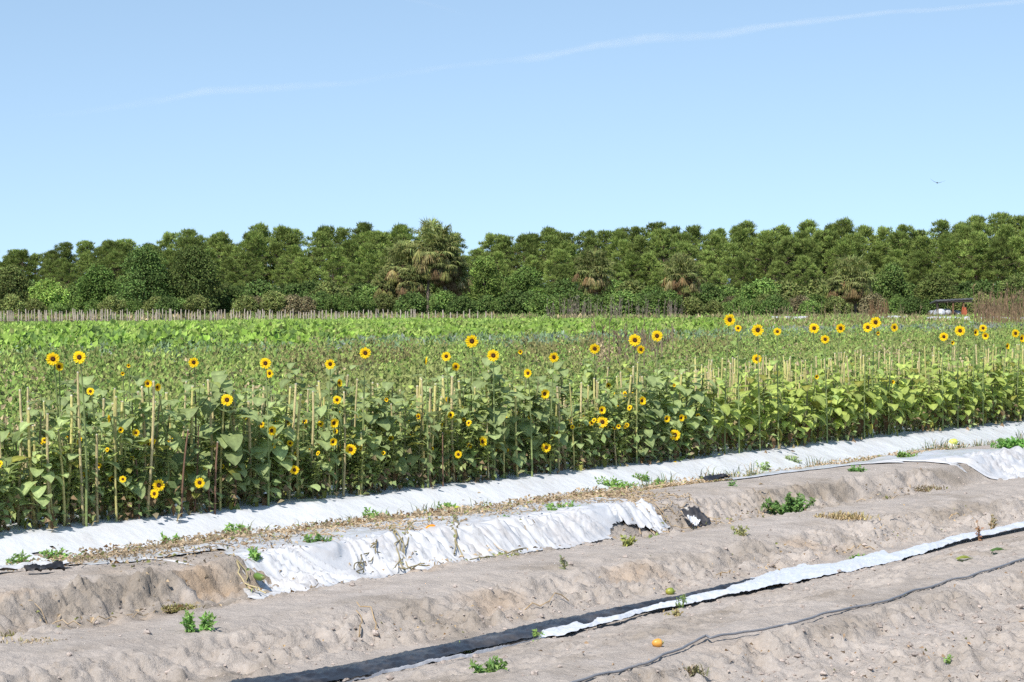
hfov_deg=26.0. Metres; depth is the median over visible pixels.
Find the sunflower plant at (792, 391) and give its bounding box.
[768,369,803,432]
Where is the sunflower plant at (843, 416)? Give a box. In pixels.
[818,381,859,440]
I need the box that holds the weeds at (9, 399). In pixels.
[0,327,1023,517]
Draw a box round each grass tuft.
[0,630,23,636]
[0,636,81,644]
[158,602,204,612]
[225,518,271,536]
[407,500,437,512]
[468,497,492,507]
[633,478,653,490]
[654,471,678,486]
[682,464,722,482]
[684,663,708,676]
[722,463,742,476]
[738,462,766,476]
[804,454,823,466]
[813,510,893,520]
[914,440,940,450]
[914,484,952,491]
[929,437,953,449]
[945,439,972,448]
[1005,429,1022,438]
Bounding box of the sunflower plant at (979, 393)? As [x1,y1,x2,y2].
[960,368,988,425]
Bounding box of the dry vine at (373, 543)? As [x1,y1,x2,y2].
[353,539,380,573]
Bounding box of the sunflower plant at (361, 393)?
[349,384,384,452]
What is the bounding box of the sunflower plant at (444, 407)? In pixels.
[419,395,464,482]
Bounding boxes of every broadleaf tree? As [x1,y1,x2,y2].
[0,264,32,302]
[28,278,71,311]
[69,262,122,311]
[112,243,180,308]
[163,244,233,311]
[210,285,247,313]
[465,255,508,302]
[501,265,549,295]
[531,286,546,295]
[870,261,914,301]
[911,273,958,310]
[995,271,1023,312]
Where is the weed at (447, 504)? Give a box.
[436,501,455,509]
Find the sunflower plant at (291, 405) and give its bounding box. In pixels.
[260,394,309,494]
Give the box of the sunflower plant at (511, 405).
[495,380,530,468]
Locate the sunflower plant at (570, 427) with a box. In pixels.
[542,402,592,469]
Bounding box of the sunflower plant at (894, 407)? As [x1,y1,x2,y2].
[878,392,904,437]
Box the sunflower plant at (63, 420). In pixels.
[39,404,102,525]
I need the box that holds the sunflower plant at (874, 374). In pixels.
[871,365,880,387]
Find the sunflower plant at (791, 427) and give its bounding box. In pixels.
[761,391,797,444]
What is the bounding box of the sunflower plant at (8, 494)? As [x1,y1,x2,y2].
[0,467,24,530]
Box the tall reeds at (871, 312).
[868,298,889,319]
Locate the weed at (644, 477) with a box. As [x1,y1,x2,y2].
[631,471,663,484]
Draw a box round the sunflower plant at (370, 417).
[340,381,397,490]
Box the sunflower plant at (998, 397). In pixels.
[988,360,1021,420]
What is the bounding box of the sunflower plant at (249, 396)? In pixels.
[240,389,266,439]
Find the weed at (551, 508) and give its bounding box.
[547,505,557,510]
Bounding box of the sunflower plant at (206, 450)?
[181,395,219,497]
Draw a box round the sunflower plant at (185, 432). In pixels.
[176,386,212,448]
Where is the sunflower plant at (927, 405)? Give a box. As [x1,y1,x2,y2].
[914,385,940,430]
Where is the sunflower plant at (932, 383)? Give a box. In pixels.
[925,377,946,423]
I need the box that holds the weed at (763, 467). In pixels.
[755,460,771,470]
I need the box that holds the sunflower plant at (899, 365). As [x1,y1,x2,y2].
[874,363,920,431]
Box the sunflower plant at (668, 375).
[648,371,693,457]
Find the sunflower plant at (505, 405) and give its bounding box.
[485,396,514,430]
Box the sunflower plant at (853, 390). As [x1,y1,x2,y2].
[840,378,865,430]
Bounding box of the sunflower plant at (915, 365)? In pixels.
[906,358,921,378]
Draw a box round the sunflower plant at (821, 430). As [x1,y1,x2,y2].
[810,403,836,441]
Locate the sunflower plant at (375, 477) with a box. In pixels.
[363,437,391,493]
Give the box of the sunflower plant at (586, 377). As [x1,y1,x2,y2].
[568,358,620,447]
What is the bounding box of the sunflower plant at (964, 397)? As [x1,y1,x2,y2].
[944,375,978,426]
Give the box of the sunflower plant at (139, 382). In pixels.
[126,377,165,448]
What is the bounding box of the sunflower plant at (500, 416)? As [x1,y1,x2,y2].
[469,357,524,477]
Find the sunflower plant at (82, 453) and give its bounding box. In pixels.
[68,429,88,488]
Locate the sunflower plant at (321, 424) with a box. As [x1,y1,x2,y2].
[300,421,339,495]
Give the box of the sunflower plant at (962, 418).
[952,388,977,427]
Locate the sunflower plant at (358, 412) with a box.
[342,386,365,420]
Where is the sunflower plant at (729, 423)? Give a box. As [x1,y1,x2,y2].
[716,383,743,446]
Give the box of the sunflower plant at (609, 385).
[606,383,626,459]
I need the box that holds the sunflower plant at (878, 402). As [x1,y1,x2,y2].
[850,373,886,436]
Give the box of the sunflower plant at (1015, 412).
[1005,385,1023,420]
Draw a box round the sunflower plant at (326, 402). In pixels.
[311,398,331,458]
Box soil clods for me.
[12,471,1023,681]
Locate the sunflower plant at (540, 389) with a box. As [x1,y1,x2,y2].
[510,377,556,465]
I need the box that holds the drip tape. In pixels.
[571,558,1023,681]
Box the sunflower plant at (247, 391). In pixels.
[233,388,263,437]
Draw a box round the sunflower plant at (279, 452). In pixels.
[246,390,302,500]
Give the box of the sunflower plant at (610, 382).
[599,373,619,412]
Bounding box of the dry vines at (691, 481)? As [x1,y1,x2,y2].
[541,443,969,498]
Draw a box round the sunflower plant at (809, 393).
[781,377,826,443]
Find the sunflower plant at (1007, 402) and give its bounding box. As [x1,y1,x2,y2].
[974,362,1017,426]
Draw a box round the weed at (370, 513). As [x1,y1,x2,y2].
[362,507,386,517]
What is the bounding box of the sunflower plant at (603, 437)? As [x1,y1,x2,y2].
[568,397,608,468]
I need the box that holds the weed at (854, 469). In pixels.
[848,464,866,471]
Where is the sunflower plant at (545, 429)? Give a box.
[533,404,569,473]
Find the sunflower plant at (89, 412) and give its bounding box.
[66,375,119,513]
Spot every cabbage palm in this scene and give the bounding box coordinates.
[371,267,397,299]
[381,238,426,298]
[394,259,431,297]
[402,217,460,313]
[425,238,468,291]
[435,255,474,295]
[572,247,616,295]
[659,252,705,303]
[824,271,849,300]
[827,253,876,313]
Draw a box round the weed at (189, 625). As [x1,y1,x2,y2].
[179,609,217,632]
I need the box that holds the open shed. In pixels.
[930,298,972,314]
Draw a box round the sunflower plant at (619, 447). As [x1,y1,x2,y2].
[601,405,635,465]
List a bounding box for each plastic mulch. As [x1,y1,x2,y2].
[0,416,1023,570]
[67,497,669,598]
[716,446,1023,479]
[772,316,807,318]
[925,316,969,319]
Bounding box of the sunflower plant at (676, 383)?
[660,378,693,444]
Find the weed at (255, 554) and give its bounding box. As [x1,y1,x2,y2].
[247,546,261,560]
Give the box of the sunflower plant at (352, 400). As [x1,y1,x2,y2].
[313,366,366,487]
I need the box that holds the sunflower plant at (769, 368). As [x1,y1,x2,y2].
[760,366,787,439]
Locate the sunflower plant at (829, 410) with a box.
[804,383,834,441]
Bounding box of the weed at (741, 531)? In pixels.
[730,524,749,535]
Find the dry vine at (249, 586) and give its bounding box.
[228,553,265,593]
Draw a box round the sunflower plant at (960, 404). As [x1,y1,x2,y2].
[943,368,979,429]
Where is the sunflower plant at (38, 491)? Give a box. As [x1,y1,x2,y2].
[18,442,62,529]
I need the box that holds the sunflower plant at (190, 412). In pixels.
[165,379,241,511]
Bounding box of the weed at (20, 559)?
[5,549,31,564]
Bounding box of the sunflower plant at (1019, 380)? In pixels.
[1008,369,1023,418]
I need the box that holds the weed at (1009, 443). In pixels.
[990,436,1023,448]
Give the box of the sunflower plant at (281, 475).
[256,422,301,502]
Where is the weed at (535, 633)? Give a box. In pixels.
[531,629,544,640]
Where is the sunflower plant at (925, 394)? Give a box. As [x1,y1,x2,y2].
[901,374,931,423]
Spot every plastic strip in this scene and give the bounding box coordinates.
[231,578,754,681]
[340,521,1023,681]
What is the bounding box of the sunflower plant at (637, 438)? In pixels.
[612,404,639,464]
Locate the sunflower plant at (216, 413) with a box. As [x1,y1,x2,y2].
[185,382,245,499]
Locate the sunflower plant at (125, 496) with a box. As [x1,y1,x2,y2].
[101,437,142,521]
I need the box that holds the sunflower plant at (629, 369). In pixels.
[619,364,636,393]
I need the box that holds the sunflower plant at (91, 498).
[68,466,103,523]
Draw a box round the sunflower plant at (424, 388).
[406,377,446,428]
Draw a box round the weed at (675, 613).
[663,608,683,616]
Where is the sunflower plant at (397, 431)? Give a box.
[374,405,407,481]
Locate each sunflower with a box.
[31,352,78,518]
[42,362,81,503]
[60,351,102,526]
[80,388,119,482]
[103,415,132,518]
[110,372,148,447]
[113,427,146,510]
[118,364,149,473]
[119,476,155,512]
[130,379,176,511]
[146,489,179,511]
[147,383,195,513]
[152,479,180,512]
[177,357,219,464]
[194,477,222,508]
[215,394,258,473]
[245,358,283,505]
[252,369,286,459]
[254,426,286,493]
[286,465,320,497]
[309,359,343,488]
[314,379,359,486]
[322,438,350,493]
[324,418,353,490]
[328,396,357,487]
[339,444,366,492]
[346,347,382,494]
[371,398,397,462]
[411,356,443,487]
[431,352,464,477]
[444,363,479,441]
[449,450,482,480]
[453,335,491,443]
[469,436,502,471]
[471,349,511,474]
[510,350,528,431]
[514,369,546,476]
[533,389,549,470]
[540,352,567,473]
[541,443,558,469]
[582,343,609,414]
[586,406,614,433]
[596,416,613,458]
[622,334,647,457]
[624,345,653,463]
[631,396,650,444]
[643,330,669,399]
[656,383,688,457]
[660,429,680,450]
[661,415,677,455]
[678,414,694,455]
[712,314,742,453]
[724,325,754,452]
[741,324,771,450]
[746,354,762,438]
[762,328,789,448]
[798,375,825,441]
[800,323,828,434]
[813,335,839,443]
[824,323,851,389]
[853,322,879,438]
[858,317,887,437]
[871,331,888,426]
[877,323,902,434]
[890,380,905,417]
[932,332,953,430]
[945,325,969,428]
[945,341,961,423]
[960,329,985,426]
[972,324,991,383]
[974,332,998,425]
[992,343,1013,422]
[1002,329,1019,395]
[1006,334,1023,421]
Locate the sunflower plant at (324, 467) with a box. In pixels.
[292,429,339,497]
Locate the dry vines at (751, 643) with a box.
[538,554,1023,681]
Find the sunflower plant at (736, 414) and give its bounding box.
[706,393,744,452]
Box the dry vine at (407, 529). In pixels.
[394,520,416,570]
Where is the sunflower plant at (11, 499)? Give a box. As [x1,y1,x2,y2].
[0,458,23,529]
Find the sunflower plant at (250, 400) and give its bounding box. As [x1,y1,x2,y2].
[235,394,261,476]
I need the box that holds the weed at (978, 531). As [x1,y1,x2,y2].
[975,520,983,540]
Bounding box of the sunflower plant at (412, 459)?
[396,428,434,486]
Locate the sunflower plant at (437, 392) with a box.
[425,379,446,421]
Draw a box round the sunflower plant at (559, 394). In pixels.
[547,380,574,413]
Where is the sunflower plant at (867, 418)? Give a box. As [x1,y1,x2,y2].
[853,404,869,437]
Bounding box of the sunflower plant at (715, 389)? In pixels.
[674,373,723,455]
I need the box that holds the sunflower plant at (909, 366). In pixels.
[903,364,925,426]
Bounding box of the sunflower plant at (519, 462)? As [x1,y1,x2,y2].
[471,373,523,474]
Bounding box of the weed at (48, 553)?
[39,547,82,560]
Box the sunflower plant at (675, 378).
[670,373,689,387]
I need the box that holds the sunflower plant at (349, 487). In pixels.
[328,396,376,493]
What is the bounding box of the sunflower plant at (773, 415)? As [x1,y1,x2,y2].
[754,388,792,445]
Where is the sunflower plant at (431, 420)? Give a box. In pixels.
[398,402,439,487]
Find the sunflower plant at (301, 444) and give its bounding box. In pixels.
[275,411,310,492]
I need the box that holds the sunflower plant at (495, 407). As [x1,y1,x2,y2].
[470,390,510,468]
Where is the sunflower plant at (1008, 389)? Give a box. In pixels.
[980,359,1014,421]
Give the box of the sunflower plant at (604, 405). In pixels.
[575,387,615,462]
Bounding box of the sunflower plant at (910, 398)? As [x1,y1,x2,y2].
[881,368,921,432]
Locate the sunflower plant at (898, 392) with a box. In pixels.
[865,373,903,433]
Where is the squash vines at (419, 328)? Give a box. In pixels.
[0,315,726,344]
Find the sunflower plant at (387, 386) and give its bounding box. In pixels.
[366,381,415,480]
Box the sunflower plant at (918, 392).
[911,375,940,429]
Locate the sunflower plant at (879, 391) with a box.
[855,372,886,432]
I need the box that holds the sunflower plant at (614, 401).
[578,392,623,462]
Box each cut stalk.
[0,441,5,527]
[17,421,22,525]
[19,389,27,476]
[20,407,30,514]
[25,387,28,478]
[26,408,35,527]
[27,401,32,518]
[32,425,36,485]
[43,401,52,512]
[46,413,50,528]
[57,430,65,525]
[66,395,74,517]
[77,372,84,524]
[93,434,98,522]
[99,431,105,515]
[102,398,104,436]
[113,388,117,521]
[113,396,117,514]
[117,401,124,517]
[135,459,140,518]
[141,386,146,515]
[145,381,154,517]
[155,395,161,471]
[165,392,172,470]
[169,409,170,505]
[180,381,186,452]
[180,429,188,516]
[190,386,194,503]
[194,425,199,512]
[207,379,213,492]
[208,463,210,511]
[210,392,217,484]
[213,442,217,513]
[219,405,224,510]
[226,390,234,500]
[232,401,235,493]
[234,465,236,505]
[242,417,245,501]
[246,401,251,502]
[251,385,253,446]
[252,420,254,497]
[261,386,264,416]
[287,383,296,498]
[287,387,291,426]
[295,394,301,498]
[299,424,304,488]
[307,389,308,435]
[308,391,314,493]
[318,381,330,494]
[342,391,346,496]
[345,374,348,409]
[354,379,357,489]
[360,433,364,494]
[390,404,394,480]
[414,385,418,475]
[416,377,421,452]
[420,395,423,481]
[421,379,425,479]
[428,387,430,483]
[431,383,436,463]
[437,396,442,480]
[442,377,449,478]
[442,432,443,485]
[450,376,454,481]
[458,381,466,476]
[474,387,476,459]
[485,380,491,477]
[486,420,488,477]
[503,421,504,477]
[514,387,518,476]
[553,405,556,447]
[556,386,566,469]
[558,411,559,472]
[569,383,574,470]
[580,382,581,464]
[585,385,590,465]
[593,378,598,464]
[595,380,602,464]
[614,430,616,465]
[620,372,622,398]
[624,375,631,461]
[635,362,637,455]
[675,373,682,450]
[704,366,705,406]
[707,360,712,392]
[720,358,722,395]
[727,363,731,422]
[731,357,733,401]
[732,373,734,431]
[734,358,735,398]
[735,356,737,424]
[781,358,790,418]
[789,356,790,381]
[795,363,796,398]
[815,356,817,392]
[828,358,829,390]
[834,353,835,382]
[841,352,844,384]
[843,363,844,388]
[846,356,849,384]
[860,357,862,405]
[898,349,899,378]
[924,347,926,378]
[991,345,993,418]
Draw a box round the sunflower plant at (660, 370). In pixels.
[646,360,676,446]
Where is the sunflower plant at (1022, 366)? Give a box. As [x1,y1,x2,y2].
[1013,365,1023,388]
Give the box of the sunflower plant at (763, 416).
[754,407,780,447]
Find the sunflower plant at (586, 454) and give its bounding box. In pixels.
[569,401,604,468]
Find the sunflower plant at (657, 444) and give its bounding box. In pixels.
[638,413,671,462]
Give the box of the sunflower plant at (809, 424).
[792,406,815,444]
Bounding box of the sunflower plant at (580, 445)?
[560,415,593,470]
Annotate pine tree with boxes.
[0,256,17,269]
[2,249,23,269]
[2,249,40,280]
[25,253,43,279]
[37,249,58,281]
[38,258,61,280]
[44,257,75,284]
[46,241,83,278]
[54,262,80,285]
[72,239,98,272]
[74,252,99,279]
[82,263,99,277]
[87,238,123,275]
[96,251,127,279]
[111,242,132,270]
[117,238,137,255]
[118,256,132,279]
[149,245,168,263]
[156,231,178,268]
[160,248,176,268]
[167,250,183,273]
[171,236,206,268]
[173,228,209,262]
[183,236,217,265]
[202,248,223,283]
[206,230,239,260]
[214,245,245,282]
[216,256,249,285]
[221,272,240,286]
[229,230,277,281]
[232,251,266,286]
[233,231,270,277]
[239,264,264,286]
[241,221,272,274]
[260,223,302,276]
[260,241,291,286]
[270,257,300,286]
[273,244,309,287]
[277,228,307,284]
[278,270,302,286]
[292,256,319,285]
[301,231,338,280]
[302,224,342,270]
[310,268,326,285]
[312,246,353,287]
[329,226,353,275]
[329,239,366,286]
[335,257,352,286]
[341,263,367,289]
[345,241,382,287]
[346,230,378,265]
[350,221,374,264]
[358,262,378,284]
[366,229,393,274]
[370,246,400,281]
[384,222,417,249]
[392,233,417,254]
[447,231,467,255]
[462,254,475,274]
[468,247,486,272]
[478,232,508,265]
[485,235,519,272]
[486,251,514,280]
[493,234,522,274]
[503,232,545,279]
[515,230,546,277]
[522,255,547,284]
[533,234,568,282]
[539,226,560,268]
[542,248,574,284]
[547,241,587,277]
[548,264,572,283]
[556,232,581,253]
[565,255,583,284]
[573,229,608,257]
[578,237,613,272]
[596,228,616,276]
[605,226,631,263]
[607,263,634,282]
[608,238,637,274]
[618,226,650,275]
[618,252,647,284]
[623,235,654,278]
[631,253,664,287]
[636,221,666,259]
[640,227,681,283]
[647,271,663,290]
[659,225,681,260]
[659,258,687,285]
[663,242,707,285]
[667,232,699,282]
[680,224,706,259]
[690,250,727,282]
[692,233,732,285]
[694,227,736,283]
[699,263,728,287]
[711,242,756,288]
[716,225,754,267]
[726,255,756,290]
[728,219,758,276]
[743,236,771,279]
[748,229,792,278]
[748,243,777,281]
[765,260,794,283]
[767,236,804,282]
[770,222,791,248]
[784,255,822,286]
[788,230,812,281]
[788,238,823,279]
[794,228,835,280]
[796,219,823,251]
[814,231,839,281]
[820,237,859,280]
[821,222,845,264]
[824,257,842,279]
[827,217,869,252]
[836,232,874,273]
[837,241,863,257]
[855,223,885,253]
[855,258,872,278]
[863,252,884,281]
[869,225,909,265]
[869,240,891,274]
[873,257,909,278]
[877,248,907,280]
[878,231,915,267]
[895,223,920,256]
[901,250,933,281]
[905,270,921,286]
[906,235,934,278]
[908,229,932,272]
[920,232,965,278]
[924,218,954,264]
[925,238,967,283]
[934,260,964,285]
[951,221,971,245]
[952,223,984,287]
[954,230,994,283]
[963,221,993,278]
[966,214,990,239]
[974,235,1020,282]
[981,223,1021,281]
[986,211,1017,266]
[994,235,1023,282]
[1006,214,1023,236]
[1015,229,1023,270]
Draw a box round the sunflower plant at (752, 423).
[740,402,768,452]
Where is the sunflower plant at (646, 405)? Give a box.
[632,377,660,456]
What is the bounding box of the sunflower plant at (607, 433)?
[572,394,618,466]
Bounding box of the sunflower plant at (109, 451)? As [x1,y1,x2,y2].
[94,428,140,511]
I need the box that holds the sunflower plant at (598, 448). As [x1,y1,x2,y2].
[586,416,617,465]
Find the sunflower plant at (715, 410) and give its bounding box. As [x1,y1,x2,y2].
[704,387,723,447]
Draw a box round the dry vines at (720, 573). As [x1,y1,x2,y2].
[269,504,997,655]
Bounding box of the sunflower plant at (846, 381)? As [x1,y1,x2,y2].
[842,370,867,413]
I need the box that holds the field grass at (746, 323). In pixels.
[718,312,1023,329]
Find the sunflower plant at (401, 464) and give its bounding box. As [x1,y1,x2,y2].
[387,395,433,487]
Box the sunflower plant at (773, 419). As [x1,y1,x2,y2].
[746,380,779,440]
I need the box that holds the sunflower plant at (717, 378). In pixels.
[697,377,722,442]
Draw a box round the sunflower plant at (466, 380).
[439,371,499,472]
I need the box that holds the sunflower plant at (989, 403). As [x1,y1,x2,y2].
[972,386,994,423]
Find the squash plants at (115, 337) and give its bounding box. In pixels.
[0,318,360,353]
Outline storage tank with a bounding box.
[935,309,944,314]
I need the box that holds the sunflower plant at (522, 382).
[509,375,528,416]
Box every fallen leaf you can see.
[956,555,970,559]
[990,547,1004,551]
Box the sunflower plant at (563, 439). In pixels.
[538,398,574,470]
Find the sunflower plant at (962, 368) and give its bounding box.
[945,367,977,419]
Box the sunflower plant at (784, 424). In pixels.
[776,403,804,446]
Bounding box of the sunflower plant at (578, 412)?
[567,398,590,461]
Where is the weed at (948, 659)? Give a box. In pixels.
[943,654,953,663]
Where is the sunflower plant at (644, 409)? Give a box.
[608,375,651,462]
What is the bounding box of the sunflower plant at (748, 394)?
[731,372,779,448]
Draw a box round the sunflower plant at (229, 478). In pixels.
[206,446,251,509]
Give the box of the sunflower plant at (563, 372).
[548,361,586,462]
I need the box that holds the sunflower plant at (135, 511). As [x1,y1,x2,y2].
[105,429,158,520]
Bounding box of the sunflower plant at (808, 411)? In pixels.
[788,380,831,442]
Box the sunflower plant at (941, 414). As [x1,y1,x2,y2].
[924,394,950,429]
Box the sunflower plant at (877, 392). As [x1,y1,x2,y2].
[861,372,902,433]
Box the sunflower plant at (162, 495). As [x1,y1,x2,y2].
[148,457,173,515]
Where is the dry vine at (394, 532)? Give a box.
[389,524,427,569]
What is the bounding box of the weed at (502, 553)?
[492,552,518,556]
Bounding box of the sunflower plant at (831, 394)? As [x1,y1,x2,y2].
[828,374,845,433]
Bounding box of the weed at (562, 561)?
[558,555,567,569]
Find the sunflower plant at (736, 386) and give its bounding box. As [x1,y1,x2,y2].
[731,384,748,444]
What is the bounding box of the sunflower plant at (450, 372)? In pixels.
[439,367,467,420]
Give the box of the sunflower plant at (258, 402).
[240,385,287,495]
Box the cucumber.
[253,572,265,580]
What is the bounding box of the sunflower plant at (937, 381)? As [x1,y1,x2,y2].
[922,367,955,421]
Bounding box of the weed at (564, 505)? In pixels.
[545,499,580,507]
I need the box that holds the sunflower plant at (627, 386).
[623,370,648,391]
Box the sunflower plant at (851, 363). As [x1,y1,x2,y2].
[845,359,857,388]
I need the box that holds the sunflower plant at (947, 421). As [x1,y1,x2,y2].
[938,390,958,427]
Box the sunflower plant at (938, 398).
[914,373,945,428]
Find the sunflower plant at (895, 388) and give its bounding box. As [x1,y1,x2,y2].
[887,369,908,425]
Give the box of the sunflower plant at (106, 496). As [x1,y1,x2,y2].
[75,431,132,520]
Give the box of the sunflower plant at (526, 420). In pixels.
[506,408,536,459]
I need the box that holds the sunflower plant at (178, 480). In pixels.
[139,399,194,502]
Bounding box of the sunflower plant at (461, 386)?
[446,375,499,471]
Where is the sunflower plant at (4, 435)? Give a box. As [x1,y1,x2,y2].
[0,421,27,519]
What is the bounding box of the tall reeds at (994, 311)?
[969,282,1023,325]
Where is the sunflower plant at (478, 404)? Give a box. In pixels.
[465,385,502,478]
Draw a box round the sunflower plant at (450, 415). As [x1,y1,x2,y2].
[416,390,465,484]
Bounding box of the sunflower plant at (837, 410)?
[815,395,844,439]
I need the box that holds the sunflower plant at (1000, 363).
[972,362,1008,419]
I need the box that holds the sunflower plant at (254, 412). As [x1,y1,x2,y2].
[199,370,259,503]
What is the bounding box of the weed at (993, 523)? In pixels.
[987,514,997,528]
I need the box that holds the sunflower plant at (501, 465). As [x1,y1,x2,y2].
[495,443,517,477]
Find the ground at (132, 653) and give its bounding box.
[0,317,1023,681]
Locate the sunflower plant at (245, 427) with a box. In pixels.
[239,405,265,467]
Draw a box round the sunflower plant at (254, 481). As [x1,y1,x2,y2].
[236,452,268,506]
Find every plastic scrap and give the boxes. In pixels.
[0,559,69,569]
[24,560,64,571]
[681,506,710,525]
[687,515,700,525]
[698,473,730,480]
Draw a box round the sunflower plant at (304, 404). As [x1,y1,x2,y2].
[291,396,310,427]
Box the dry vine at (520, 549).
[470,547,527,559]
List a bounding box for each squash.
[652,638,663,646]
[665,587,675,594]
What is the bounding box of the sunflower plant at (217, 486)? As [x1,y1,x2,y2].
[197,455,230,508]
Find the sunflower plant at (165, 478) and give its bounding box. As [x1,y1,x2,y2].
[135,400,191,515]
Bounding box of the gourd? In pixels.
[949,439,958,444]
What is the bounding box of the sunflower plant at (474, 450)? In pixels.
[458,407,496,482]
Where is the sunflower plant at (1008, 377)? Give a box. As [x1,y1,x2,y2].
[1000,357,1022,419]
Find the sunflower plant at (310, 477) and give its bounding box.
[293,434,328,498]
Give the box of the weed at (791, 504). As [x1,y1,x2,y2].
[760,492,815,514]
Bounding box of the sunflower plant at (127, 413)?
[99,406,155,503]
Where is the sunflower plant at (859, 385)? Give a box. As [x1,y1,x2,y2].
[844,374,877,436]
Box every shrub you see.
[0,293,26,314]
[17,279,37,293]
[23,298,47,314]
[47,302,67,316]
[56,283,67,293]
[59,286,78,303]
[64,299,71,313]
[70,301,84,313]
[84,299,101,314]
[96,294,126,314]
[123,299,143,314]
[142,295,163,314]
[153,295,183,317]
[177,298,187,313]
[181,294,212,317]
[209,283,233,294]
[216,300,233,314]
[230,294,263,316]
[233,285,245,292]
[243,278,277,296]
[253,295,262,303]
[259,290,286,298]
[260,292,287,317]
[277,282,310,296]
[280,294,308,317]
[299,279,319,294]
[300,296,321,315]
[302,295,321,311]
[307,279,352,296]
[311,290,331,312]
[322,292,346,314]
[335,295,362,314]
[344,282,366,296]
[352,283,377,299]
[357,295,377,314]
[371,293,397,313]
[392,298,408,314]
[393,291,429,314]
[401,284,433,297]
[428,290,461,317]
[430,281,441,293]
[445,295,479,317]
[473,294,496,314]
[487,295,502,313]
[494,289,530,315]
[517,290,540,313]
[522,293,558,315]
[546,278,586,296]
[548,293,560,307]
[555,288,594,316]
[555,292,567,314]
[580,285,606,297]
[588,294,602,312]
[594,294,615,314]
[603,279,622,294]
[604,289,641,315]
[615,279,649,294]
[630,292,644,312]
[632,290,663,316]
[633,284,663,294]
[647,288,683,314]
[681,295,707,315]
[690,282,726,303]
[691,286,704,304]
[705,299,725,314]
[719,284,737,298]
[719,301,735,313]
[721,295,734,302]
[728,285,750,296]
[728,296,746,313]
[738,276,783,299]
[739,299,764,315]
[752,293,770,304]
[758,295,792,314]
[773,279,807,298]
[774,293,792,303]
[789,294,810,314]
[798,299,823,314]
[800,277,828,295]
[808,293,826,313]
[813,282,832,299]
[819,295,850,314]
[847,302,857,311]
[857,293,888,314]
[881,295,904,313]
[897,296,929,314]
[899,281,921,297]
[920,294,948,310]
[950,293,968,311]
[952,280,975,294]
[960,279,1003,298]
[964,293,996,313]
[1008,296,1023,313]
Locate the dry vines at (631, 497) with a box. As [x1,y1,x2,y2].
[442,486,748,533]
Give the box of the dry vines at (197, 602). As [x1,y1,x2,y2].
[19,463,947,626]
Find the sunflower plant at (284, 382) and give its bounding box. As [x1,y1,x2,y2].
[280,362,315,434]
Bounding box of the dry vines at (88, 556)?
[2,527,339,581]
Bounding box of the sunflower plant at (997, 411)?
[984,393,1003,422]
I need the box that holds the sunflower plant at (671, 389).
[662,386,693,452]
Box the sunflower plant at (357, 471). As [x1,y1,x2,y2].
[339,429,371,495]
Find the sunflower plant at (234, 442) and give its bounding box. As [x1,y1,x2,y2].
[183,374,259,509]
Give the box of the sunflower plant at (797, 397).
[782,386,813,439]
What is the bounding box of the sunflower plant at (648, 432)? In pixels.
[632,412,659,464]
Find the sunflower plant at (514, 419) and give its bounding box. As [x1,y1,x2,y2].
[505,400,544,474]
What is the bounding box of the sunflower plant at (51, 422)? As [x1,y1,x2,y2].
[6,402,76,518]
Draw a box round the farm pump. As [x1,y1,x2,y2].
[961,307,968,314]
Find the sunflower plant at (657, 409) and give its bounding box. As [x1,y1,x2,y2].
[621,369,667,459]
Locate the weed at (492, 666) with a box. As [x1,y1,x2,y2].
[469,655,507,672]
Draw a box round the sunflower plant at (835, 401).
[819,372,856,442]
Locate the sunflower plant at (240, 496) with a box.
[229,417,265,498]
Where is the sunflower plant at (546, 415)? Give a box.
[512,380,559,471]
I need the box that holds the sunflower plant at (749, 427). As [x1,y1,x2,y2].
[720,392,761,451]
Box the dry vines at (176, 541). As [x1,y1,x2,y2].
[53,487,615,560]
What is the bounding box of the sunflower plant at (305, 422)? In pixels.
[288,403,324,486]
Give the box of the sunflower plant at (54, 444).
[49,419,69,452]
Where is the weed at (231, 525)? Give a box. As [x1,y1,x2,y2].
[224,522,250,532]
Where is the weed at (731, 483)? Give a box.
[728,480,736,485]
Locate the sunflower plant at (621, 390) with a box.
[610,380,644,457]
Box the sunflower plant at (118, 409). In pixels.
[92,407,128,483]
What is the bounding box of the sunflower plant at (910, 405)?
[901,375,933,431]
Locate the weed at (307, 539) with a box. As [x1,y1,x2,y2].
[303,532,331,542]
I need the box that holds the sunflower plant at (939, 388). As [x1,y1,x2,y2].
[915,377,944,425]
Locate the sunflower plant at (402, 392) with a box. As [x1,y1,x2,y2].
[393,391,410,450]
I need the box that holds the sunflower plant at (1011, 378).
[997,363,1023,415]
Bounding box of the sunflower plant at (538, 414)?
[506,376,546,472]
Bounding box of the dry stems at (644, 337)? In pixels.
[591,317,674,374]
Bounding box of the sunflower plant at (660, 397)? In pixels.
[639,375,671,426]
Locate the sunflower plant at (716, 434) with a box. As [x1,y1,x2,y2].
[697,401,726,454]
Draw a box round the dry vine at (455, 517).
[450,514,463,557]
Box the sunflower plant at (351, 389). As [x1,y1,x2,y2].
[314,386,363,486]
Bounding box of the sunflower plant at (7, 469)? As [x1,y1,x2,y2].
[0,461,15,531]
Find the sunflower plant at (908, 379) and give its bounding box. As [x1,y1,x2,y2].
[898,364,920,427]
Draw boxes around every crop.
[0,316,780,329]
[0,320,1023,365]
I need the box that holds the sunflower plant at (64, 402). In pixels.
[58,380,92,451]
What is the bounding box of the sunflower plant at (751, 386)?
[731,373,768,444]
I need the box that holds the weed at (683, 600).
[675,594,686,607]
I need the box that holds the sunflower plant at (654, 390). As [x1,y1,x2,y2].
[643,377,677,458]
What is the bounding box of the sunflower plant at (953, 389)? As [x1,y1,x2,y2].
[928,360,964,426]
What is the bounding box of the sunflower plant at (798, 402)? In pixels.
[768,383,802,439]
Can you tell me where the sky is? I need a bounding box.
[0,0,1023,283]
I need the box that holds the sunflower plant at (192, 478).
[183,444,212,513]
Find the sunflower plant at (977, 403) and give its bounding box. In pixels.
[961,361,996,423]

